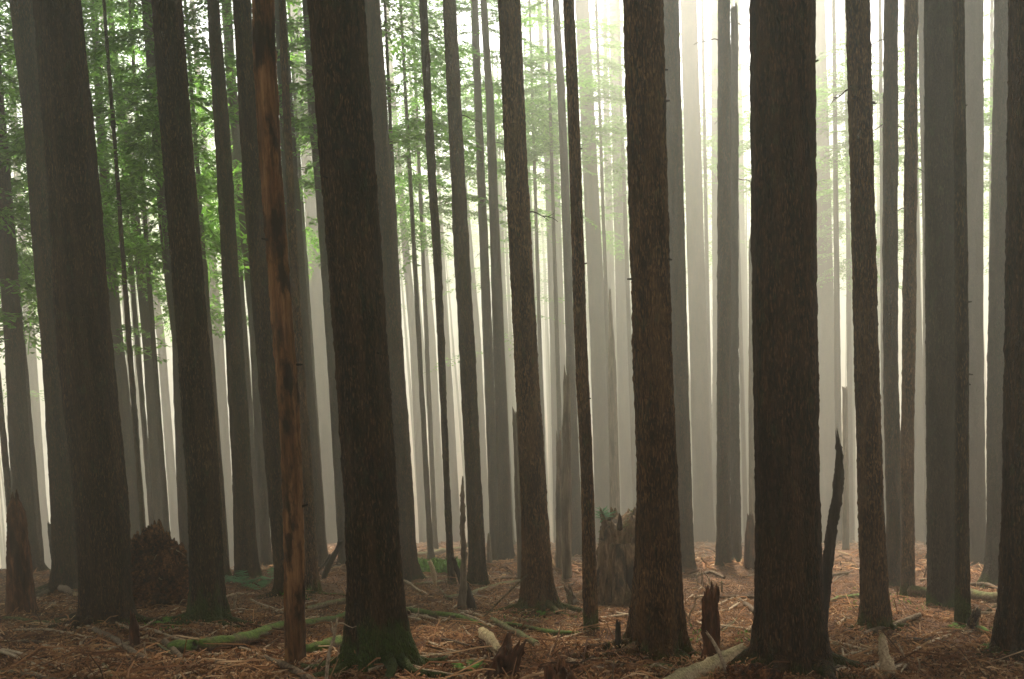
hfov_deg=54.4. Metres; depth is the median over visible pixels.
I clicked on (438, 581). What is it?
fallen log
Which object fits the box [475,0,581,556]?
conifer tree
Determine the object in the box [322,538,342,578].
leaning log
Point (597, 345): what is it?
conifer tree
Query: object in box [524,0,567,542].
conifer tree
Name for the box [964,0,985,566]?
conifer tree
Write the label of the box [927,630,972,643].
loose stick
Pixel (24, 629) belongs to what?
fallen branch
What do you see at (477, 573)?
conifer tree
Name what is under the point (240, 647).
loose stick
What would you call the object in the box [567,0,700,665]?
conifer tree
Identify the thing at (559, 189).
conifer tree
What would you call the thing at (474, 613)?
loose stick
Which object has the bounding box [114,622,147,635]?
loose stick
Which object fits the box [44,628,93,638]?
loose stick
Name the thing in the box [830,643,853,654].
fallen branch
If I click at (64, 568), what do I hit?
conifer tree
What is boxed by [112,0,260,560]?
conifer tree
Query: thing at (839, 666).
loose stick
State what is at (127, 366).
conifer tree
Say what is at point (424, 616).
loose stick
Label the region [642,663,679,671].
fallen log
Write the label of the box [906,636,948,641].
fallen log
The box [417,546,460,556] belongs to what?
fallen log
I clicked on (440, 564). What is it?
ground cover
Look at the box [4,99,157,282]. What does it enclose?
conifer tree
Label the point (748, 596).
fallen log
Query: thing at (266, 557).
conifer tree
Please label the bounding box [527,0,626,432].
conifer tree
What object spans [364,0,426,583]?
conifer tree
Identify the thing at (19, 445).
conifer tree
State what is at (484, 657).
stick
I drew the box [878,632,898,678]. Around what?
split wood stub
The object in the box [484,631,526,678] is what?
rotten stump
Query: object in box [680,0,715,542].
conifer tree
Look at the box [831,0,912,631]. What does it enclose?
conifer tree
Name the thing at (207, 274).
conifer tree
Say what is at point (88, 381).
conifer tree
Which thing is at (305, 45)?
conifer tree
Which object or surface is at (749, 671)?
earth mound
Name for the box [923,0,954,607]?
conifer tree
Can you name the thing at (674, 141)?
conifer tree
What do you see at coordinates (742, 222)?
conifer tree
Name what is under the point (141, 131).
conifer tree
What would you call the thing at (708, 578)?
fallen branch
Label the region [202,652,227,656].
loose stick
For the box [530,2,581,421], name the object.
conifer tree
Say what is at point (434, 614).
fallen log
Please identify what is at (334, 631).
fallen branch
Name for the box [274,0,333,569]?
conifer tree
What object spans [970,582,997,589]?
fallen log
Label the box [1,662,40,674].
loose stick
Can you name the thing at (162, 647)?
fallen branch
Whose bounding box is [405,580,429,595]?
loose stick
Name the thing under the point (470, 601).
leaning log
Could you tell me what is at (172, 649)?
fallen log
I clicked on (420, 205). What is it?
conifer tree
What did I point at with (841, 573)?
fallen log
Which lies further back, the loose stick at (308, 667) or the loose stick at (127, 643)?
the loose stick at (127, 643)
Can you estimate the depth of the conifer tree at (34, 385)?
84.18 m
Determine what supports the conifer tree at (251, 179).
on the ground at (326, 588)
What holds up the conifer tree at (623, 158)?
on the ground at (326, 588)
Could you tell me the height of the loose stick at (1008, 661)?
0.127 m
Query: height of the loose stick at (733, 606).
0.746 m
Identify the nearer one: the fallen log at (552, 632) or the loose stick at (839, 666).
the loose stick at (839, 666)
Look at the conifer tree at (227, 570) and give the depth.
24.34 m
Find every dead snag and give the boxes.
[5,489,39,614]
[47,522,51,558]
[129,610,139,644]
[232,481,234,561]
[487,533,492,565]
[512,407,521,578]
[555,430,561,571]
[561,365,571,578]
[608,289,619,513]
[614,619,620,647]
[701,579,720,658]
[714,2,749,561]
[743,512,754,568]
[748,237,754,523]
[823,428,844,625]
[842,386,849,549]
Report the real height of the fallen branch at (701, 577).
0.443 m
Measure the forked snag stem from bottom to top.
2.381 m
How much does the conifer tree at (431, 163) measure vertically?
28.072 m
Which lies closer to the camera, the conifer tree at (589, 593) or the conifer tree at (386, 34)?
the conifer tree at (589, 593)
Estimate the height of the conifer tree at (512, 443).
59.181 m
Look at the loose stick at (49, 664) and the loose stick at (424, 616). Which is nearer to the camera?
the loose stick at (49, 664)
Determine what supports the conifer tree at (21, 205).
on the ground at (326, 588)
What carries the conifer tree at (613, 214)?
on the ground at (326, 588)
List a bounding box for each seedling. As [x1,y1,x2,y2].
[451,660,485,672]
[596,505,618,522]
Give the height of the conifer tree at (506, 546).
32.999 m
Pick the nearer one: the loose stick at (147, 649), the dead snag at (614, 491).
the loose stick at (147, 649)
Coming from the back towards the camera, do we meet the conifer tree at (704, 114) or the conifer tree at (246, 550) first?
the conifer tree at (704, 114)
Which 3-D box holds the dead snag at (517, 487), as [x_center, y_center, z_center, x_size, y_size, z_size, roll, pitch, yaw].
[0.189,3.944,24.486,0.302,4.676,0.304,-2,5,0]
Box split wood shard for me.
[427,559,436,585]
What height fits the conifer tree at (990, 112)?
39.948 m
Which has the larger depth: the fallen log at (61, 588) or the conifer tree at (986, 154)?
the conifer tree at (986, 154)
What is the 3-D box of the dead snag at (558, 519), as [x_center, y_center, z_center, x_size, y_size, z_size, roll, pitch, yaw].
[1.283,4.623,27.555,0.296,4.334,0.274,-5,6,-24]
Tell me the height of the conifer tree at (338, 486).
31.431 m
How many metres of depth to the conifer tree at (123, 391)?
36.11 m
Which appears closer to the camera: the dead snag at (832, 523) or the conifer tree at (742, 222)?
the dead snag at (832, 523)
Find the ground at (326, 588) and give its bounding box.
[0,414,1023,678]
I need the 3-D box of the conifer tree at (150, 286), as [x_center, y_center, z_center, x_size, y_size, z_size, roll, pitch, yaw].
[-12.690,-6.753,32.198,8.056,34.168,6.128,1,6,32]
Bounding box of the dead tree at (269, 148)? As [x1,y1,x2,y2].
[252,0,307,662]
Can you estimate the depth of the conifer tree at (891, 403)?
21.90 m
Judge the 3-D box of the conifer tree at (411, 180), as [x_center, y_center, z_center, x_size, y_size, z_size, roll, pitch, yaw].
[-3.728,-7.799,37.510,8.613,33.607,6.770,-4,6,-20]
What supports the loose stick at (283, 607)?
on the ground at (326, 588)
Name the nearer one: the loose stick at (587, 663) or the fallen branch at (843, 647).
the loose stick at (587, 663)
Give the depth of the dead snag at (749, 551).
26.50 m
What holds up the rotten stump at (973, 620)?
on the ground at (326, 588)
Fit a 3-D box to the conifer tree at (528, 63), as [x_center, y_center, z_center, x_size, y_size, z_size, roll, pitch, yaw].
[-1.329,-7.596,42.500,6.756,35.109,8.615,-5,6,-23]
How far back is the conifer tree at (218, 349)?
70.62 m
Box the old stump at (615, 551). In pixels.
[575,507,635,607]
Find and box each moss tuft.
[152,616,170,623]
[948,622,963,629]
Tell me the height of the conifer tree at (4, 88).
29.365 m
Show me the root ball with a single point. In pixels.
(159, 568)
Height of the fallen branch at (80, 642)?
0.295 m
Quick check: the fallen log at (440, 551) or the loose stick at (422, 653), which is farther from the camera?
the fallen log at (440, 551)
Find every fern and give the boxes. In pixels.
[224,570,257,586]
[242,580,271,589]
[256,567,273,579]
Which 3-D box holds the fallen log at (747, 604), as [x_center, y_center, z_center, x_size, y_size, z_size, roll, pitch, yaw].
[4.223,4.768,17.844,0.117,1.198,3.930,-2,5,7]
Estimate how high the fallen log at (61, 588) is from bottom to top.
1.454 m
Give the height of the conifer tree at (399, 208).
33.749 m
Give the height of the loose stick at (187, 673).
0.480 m
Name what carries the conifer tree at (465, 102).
on the ground at (326, 588)
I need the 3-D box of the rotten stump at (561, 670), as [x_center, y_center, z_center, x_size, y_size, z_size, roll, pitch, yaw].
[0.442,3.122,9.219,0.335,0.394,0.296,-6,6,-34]
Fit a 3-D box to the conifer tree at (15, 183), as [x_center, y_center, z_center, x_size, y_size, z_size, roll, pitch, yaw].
[-16.010,-6.862,29.655,7.112,30.290,5.538,-2,5,0]
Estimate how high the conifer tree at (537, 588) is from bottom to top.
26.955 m
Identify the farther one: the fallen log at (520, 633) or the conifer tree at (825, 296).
the conifer tree at (825, 296)
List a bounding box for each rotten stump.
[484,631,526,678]
[544,652,575,678]
[564,583,579,606]
[965,607,980,628]
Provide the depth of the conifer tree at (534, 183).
64.49 m
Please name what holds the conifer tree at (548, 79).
on the ground at (326, 588)
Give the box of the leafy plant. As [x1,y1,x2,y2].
[976,625,988,630]
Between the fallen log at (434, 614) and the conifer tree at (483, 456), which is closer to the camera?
the fallen log at (434, 614)
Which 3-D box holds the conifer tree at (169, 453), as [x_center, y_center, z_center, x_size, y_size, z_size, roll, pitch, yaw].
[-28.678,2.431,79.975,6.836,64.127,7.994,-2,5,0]
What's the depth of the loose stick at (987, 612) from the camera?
16.29 m
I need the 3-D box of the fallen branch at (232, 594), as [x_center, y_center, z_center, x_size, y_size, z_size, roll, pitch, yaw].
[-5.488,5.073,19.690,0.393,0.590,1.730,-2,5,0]
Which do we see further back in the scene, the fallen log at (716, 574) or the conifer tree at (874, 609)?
the fallen log at (716, 574)
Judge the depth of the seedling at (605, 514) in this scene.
18.95 m
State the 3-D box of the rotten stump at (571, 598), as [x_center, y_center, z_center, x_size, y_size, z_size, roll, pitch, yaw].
[1.106,4.615,17.909,0.317,0.574,0.216,2,7,38]
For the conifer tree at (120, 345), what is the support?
on the ground at (326, 588)
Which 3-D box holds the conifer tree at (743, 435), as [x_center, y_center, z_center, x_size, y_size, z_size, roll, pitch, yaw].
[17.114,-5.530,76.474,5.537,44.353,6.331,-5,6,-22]
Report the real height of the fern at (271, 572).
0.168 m
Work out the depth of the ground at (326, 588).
16.87 m
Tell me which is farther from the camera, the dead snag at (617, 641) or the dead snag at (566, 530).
the dead snag at (566, 530)
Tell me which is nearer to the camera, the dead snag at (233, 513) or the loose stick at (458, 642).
the loose stick at (458, 642)
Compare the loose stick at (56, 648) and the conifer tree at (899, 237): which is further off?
the conifer tree at (899, 237)
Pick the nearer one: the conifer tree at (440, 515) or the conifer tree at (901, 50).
the conifer tree at (901, 50)
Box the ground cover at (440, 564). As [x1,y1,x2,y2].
[136,557,1005,676]
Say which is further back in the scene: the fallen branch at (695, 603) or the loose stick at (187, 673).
the fallen branch at (695, 603)
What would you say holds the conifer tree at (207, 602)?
on the ground at (326, 588)
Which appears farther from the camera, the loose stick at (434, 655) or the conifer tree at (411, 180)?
the conifer tree at (411, 180)
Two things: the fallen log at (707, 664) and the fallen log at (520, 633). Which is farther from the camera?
the fallen log at (520, 633)
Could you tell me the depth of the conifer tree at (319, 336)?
73.87 m
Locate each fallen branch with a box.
[12,628,53,630]
[33,623,89,627]
[70,636,98,646]
[139,599,185,628]
[149,639,180,663]
[226,592,254,595]
[250,599,281,611]
[325,617,355,678]
[482,574,527,618]
[643,663,676,678]
[688,594,701,625]
[701,568,702,585]
[703,571,714,585]
[705,630,726,676]
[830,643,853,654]
[842,612,856,624]
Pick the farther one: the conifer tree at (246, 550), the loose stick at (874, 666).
the conifer tree at (246, 550)
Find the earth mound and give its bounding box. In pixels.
[723,663,782,678]
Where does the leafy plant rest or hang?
on the ground at (326, 588)
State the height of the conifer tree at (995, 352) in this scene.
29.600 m
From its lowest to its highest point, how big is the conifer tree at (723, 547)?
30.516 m
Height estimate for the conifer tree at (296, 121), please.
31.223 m
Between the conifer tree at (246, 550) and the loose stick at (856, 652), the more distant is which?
the conifer tree at (246, 550)
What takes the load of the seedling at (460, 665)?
on the ground at (326, 588)
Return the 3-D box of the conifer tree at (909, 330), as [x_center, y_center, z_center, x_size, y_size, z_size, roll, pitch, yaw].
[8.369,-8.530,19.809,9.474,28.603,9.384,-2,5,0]
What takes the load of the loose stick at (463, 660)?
on the ground at (326, 588)
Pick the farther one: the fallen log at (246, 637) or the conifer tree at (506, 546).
the conifer tree at (506, 546)
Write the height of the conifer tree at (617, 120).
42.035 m
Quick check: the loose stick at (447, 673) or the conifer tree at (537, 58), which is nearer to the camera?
the loose stick at (447, 673)
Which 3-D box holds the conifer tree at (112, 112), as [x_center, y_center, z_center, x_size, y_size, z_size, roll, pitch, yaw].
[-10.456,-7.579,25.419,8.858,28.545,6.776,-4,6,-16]
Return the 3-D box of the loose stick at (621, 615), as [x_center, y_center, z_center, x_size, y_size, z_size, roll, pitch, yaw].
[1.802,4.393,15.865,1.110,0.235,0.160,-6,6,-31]
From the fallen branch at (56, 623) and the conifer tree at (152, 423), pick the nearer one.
the fallen branch at (56, 623)
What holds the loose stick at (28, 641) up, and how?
on the ground at (326, 588)
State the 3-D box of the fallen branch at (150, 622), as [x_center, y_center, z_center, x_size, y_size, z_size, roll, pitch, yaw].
[-5.433,4.256,15.249,0.298,0.607,2.548,-3,5,-3]
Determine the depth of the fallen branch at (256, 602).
18.01 m
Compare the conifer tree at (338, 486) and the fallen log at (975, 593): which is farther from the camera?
the conifer tree at (338, 486)
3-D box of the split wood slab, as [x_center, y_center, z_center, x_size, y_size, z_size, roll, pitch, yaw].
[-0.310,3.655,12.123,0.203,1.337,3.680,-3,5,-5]
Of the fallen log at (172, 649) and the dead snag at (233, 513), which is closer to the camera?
the fallen log at (172, 649)
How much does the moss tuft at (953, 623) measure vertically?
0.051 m
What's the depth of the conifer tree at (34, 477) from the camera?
31.16 m
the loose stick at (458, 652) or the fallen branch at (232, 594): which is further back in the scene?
the fallen branch at (232, 594)
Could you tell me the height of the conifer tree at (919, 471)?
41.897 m
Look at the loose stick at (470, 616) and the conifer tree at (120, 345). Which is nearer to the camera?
the loose stick at (470, 616)
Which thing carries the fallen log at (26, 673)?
on the ground at (326, 588)
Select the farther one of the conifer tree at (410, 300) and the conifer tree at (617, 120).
the conifer tree at (410, 300)
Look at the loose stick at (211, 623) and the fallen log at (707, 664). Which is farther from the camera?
the loose stick at (211, 623)
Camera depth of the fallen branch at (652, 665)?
9.91 m
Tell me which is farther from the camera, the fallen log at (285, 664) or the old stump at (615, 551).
the old stump at (615, 551)
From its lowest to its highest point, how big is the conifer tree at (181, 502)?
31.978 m
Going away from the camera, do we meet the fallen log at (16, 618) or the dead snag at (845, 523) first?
the fallen log at (16, 618)
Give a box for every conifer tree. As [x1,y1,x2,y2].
[0,0,166,511]
[0,0,288,532]
[0,8,107,560]
[0,30,50,568]
[0,39,171,363]
[0,59,50,571]
[0,147,132,296]
[2,0,198,293]
[4,0,210,538]
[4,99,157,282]
[9,0,77,593]
[11,177,36,298]
[16,0,229,531]
[31,0,299,541]
[32,0,161,630]
[82,0,169,527]
[89,14,179,544]
[99,0,419,199]
[103,0,243,565]
[104,70,146,527]
[105,63,248,353]
[111,114,160,525]
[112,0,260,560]
[113,102,224,526]
[141,0,188,563]
[151,0,260,628]
[184,43,232,575]
[188,0,233,568]
[207,0,262,581]
[223,0,272,566]
[232,0,317,599]
[234,0,483,323]
[243,1,328,554]
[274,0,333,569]
[276,0,449,188]
[278,0,322,593]
[290,0,337,543]
[292,0,449,678]
[300,0,535,559]
[302,0,345,566]
[317,173,466,259]
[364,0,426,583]
[381,1,460,542]
[383,5,428,542]
[390,34,549,546]
[394,8,507,548]
[398,0,555,496]
[399,50,452,542]
[419,0,456,584]
[434,2,560,544]
[443,0,490,586]
[461,0,498,560]
[464,0,626,447]
[464,155,488,542]
[472,74,599,143]
[475,0,515,561]
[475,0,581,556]
[475,0,609,473]
[482,0,603,617]
[487,71,626,183]
[496,125,516,541]
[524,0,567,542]
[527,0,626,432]
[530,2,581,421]
[560,0,684,508]
[560,51,629,260]
[563,0,599,630]
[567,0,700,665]
[575,0,609,541]
[589,0,632,514]
[593,0,622,357]
[603,2,683,150]
[627,4,740,208]
[663,0,696,571]
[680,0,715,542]
[680,0,750,507]
[686,64,750,268]
[694,0,731,566]
[701,0,749,541]
[704,59,827,198]
[711,0,717,527]
[727,0,870,678]
[737,0,747,542]
[816,0,834,542]
[816,0,920,544]
[816,0,986,530]
[816,2,902,542]
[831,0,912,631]
[872,0,903,587]
[872,21,993,545]
[875,28,922,266]
[885,0,923,597]
[898,94,992,212]
[903,0,923,541]
[918,0,926,557]
[919,38,993,187]
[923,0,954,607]
[952,0,972,625]
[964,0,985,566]
[974,0,1007,588]
[976,0,1023,663]
[983,0,993,310]
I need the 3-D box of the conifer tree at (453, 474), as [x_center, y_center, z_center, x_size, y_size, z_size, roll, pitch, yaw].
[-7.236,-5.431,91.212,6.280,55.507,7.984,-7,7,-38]
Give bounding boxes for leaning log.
[319,554,330,570]
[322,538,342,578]
[452,556,477,609]
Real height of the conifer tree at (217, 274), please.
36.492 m
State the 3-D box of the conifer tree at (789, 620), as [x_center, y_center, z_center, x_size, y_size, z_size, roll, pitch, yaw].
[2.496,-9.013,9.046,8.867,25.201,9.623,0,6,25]
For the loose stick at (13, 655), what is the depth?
11.04 m
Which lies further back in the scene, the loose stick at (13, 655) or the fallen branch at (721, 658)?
the loose stick at (13, 655)
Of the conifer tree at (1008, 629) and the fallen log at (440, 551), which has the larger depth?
the fallen log at (440, 551)
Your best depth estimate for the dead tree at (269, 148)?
10.28 m
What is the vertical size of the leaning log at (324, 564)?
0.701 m
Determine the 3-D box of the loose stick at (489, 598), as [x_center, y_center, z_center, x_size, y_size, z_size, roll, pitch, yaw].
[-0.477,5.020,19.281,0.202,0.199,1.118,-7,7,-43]
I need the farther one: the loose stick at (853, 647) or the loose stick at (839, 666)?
the loose stick at (853, 647)
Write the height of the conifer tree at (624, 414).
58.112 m
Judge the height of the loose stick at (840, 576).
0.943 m
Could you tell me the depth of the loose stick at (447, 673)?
9.91 m
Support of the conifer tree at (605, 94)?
on the ground at (326, 588)
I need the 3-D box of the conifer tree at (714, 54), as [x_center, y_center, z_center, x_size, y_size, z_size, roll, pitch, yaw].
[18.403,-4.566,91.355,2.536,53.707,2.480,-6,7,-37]
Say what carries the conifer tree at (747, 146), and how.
on the ground at (326, 588)
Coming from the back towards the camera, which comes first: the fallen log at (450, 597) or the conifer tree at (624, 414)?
the conifer tree at (624, 414)
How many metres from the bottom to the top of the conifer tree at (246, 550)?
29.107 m
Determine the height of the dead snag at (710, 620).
1.122 m
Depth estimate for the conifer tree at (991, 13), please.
66.75 m
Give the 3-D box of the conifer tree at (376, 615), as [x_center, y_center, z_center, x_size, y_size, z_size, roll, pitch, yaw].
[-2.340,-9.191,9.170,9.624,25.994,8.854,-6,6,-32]
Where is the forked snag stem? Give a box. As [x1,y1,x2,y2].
[457,476,467,610]
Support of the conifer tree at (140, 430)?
on the ground at (326, 588)
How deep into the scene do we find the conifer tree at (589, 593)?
13.99 m
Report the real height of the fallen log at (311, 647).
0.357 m
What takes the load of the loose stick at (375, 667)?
on the ground at (326, 588)
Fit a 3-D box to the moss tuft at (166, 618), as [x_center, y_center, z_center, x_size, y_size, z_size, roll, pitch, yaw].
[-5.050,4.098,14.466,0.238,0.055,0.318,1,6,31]
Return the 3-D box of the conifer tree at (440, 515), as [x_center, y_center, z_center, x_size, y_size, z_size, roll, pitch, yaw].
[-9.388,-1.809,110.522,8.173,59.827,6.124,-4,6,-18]
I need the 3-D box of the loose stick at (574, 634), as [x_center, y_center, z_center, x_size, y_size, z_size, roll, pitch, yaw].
[0.978,4.138,14.097,0.068,0.509,2.043,0,6,27]
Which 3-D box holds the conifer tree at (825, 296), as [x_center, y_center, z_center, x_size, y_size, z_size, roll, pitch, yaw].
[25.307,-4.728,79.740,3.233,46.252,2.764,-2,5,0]
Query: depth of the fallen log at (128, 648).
12.51 m
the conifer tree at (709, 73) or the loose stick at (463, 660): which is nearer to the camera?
the loose stick at (463, 660)
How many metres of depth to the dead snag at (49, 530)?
26.51 m
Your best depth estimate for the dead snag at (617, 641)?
10.68 m
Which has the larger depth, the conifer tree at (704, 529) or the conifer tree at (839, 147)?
the conifer tree at (704, 529)
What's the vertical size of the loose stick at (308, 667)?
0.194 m
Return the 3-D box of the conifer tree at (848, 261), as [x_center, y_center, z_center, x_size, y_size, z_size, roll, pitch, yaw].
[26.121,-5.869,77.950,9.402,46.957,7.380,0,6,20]
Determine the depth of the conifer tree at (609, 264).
113.10 m
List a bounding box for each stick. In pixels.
[0,649,51,672]
[1,648,75,667]
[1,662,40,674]
[21,639,42,643]
[40,661,62,671]
[42,643,73,654]
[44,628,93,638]
[87,664,107,677]
[105,633,153,650]
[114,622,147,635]
[139,625,184,639]
[146,648,171,654]
[169,658,243,677]
[193,621,244,624]
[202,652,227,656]
[237,646,261,657]
[272,600,316,612]
[303,657,323,671]
[368,665,383,670]
[397,666,463,676]
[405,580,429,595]
[411,613,440,620]
[420,650,458,657]
[421,652,462,656]
[442,638,491,652]
[442,648,474,655]
[446,608,488,617]
[447,655,487,678]
[448,657,493,663]
[461,612,496,627]
[474,595,509,599]
[553,623,603,641]
[565,659,606,669]
[599,613,627,618]
[727,598,746,610]
[829,639,874,652]
[832,570,852,582]
[835,662,873,667]
[845,647,876,655]
[865,646,920,670]
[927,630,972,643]
[981,611,993,613]
[991,658,1022,665]
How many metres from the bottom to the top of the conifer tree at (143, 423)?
35.586 m
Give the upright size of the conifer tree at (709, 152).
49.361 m
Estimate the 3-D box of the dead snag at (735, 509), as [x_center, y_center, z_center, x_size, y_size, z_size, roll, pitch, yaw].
[6.559,-1.314,28.943,1.241,16.597,0.560,-2,5,0]
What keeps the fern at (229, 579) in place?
on the ground at (326, 588)
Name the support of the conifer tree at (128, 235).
on the ground at (326, 588)
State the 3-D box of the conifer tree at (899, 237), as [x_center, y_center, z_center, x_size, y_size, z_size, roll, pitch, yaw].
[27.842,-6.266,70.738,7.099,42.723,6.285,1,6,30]
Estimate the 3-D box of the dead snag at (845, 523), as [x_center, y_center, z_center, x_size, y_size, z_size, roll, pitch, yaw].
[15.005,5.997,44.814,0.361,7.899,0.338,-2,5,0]
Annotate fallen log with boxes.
[0,670,55,678]
[2,615,63,623]
[36,584,77,596]
[91,627,151,662]
[161,638,190,670]
[167,612,344,653]
[187,659,231,663]
[262,655,317,678]
[305,598,345,611]
[306,635,342,652]
[317,592,345,595]
[406,607,490,627]
[414,579,447,585]
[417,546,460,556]
[445,579,520,599]
[489,576,516,579]
[490,617,539,647]
[505,622,577,636]
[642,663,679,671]
[663,643,746,678]
[694,570,725,578]
[720,595,753,598]
[735,595,753,612]
[829,593,858,603]
[832,571,848,576]
[833,612,921,647]
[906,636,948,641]
[907,585,997,603]
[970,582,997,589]
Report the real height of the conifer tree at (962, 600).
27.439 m
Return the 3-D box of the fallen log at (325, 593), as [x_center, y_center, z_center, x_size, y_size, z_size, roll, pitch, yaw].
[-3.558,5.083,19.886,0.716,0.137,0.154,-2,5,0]
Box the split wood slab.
[477,627,500,654]
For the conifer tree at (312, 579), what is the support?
on the ground at (326, 588)
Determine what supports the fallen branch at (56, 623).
on the ground at (326, 588)
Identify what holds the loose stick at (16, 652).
on the ground at (326, 588)
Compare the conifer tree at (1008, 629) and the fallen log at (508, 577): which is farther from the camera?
the fallen log at (508, 577)
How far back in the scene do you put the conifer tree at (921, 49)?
35.34 m
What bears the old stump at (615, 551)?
on the ground at (326, 588)
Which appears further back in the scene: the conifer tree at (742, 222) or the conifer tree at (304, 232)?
the conifer tree at (742, 222)
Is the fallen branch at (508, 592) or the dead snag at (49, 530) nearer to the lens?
the fallen branch at (508, 592)
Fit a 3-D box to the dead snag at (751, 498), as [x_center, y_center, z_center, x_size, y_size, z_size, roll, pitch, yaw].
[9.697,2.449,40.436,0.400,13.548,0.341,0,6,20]
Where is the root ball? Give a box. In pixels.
[130,519,188,608]
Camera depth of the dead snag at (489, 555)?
31.68 m
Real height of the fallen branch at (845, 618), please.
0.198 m
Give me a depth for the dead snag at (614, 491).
44.38 m
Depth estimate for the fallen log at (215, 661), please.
11.01 m
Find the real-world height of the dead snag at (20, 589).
2.309 m
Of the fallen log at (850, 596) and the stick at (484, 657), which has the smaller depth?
the stick at (484, 657)
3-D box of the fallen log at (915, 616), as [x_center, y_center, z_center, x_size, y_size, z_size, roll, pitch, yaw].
[4.840,3.891,13.502,0.420,0.928,3.786,2,7,37]
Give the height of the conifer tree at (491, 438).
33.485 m
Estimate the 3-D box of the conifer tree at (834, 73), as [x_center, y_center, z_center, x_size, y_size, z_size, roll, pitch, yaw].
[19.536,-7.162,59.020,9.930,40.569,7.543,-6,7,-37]
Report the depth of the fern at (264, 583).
22.05 m
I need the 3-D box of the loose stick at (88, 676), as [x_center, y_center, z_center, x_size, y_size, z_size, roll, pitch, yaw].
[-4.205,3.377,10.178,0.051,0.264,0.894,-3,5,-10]
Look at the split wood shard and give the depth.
23.56 m
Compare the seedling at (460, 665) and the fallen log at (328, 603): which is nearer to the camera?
the seedling at (460, 665)
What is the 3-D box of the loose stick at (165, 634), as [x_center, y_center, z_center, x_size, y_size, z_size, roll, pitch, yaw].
[-4.785,3.982,13.512,0.082,0.350,2.017,-7,7,-41]

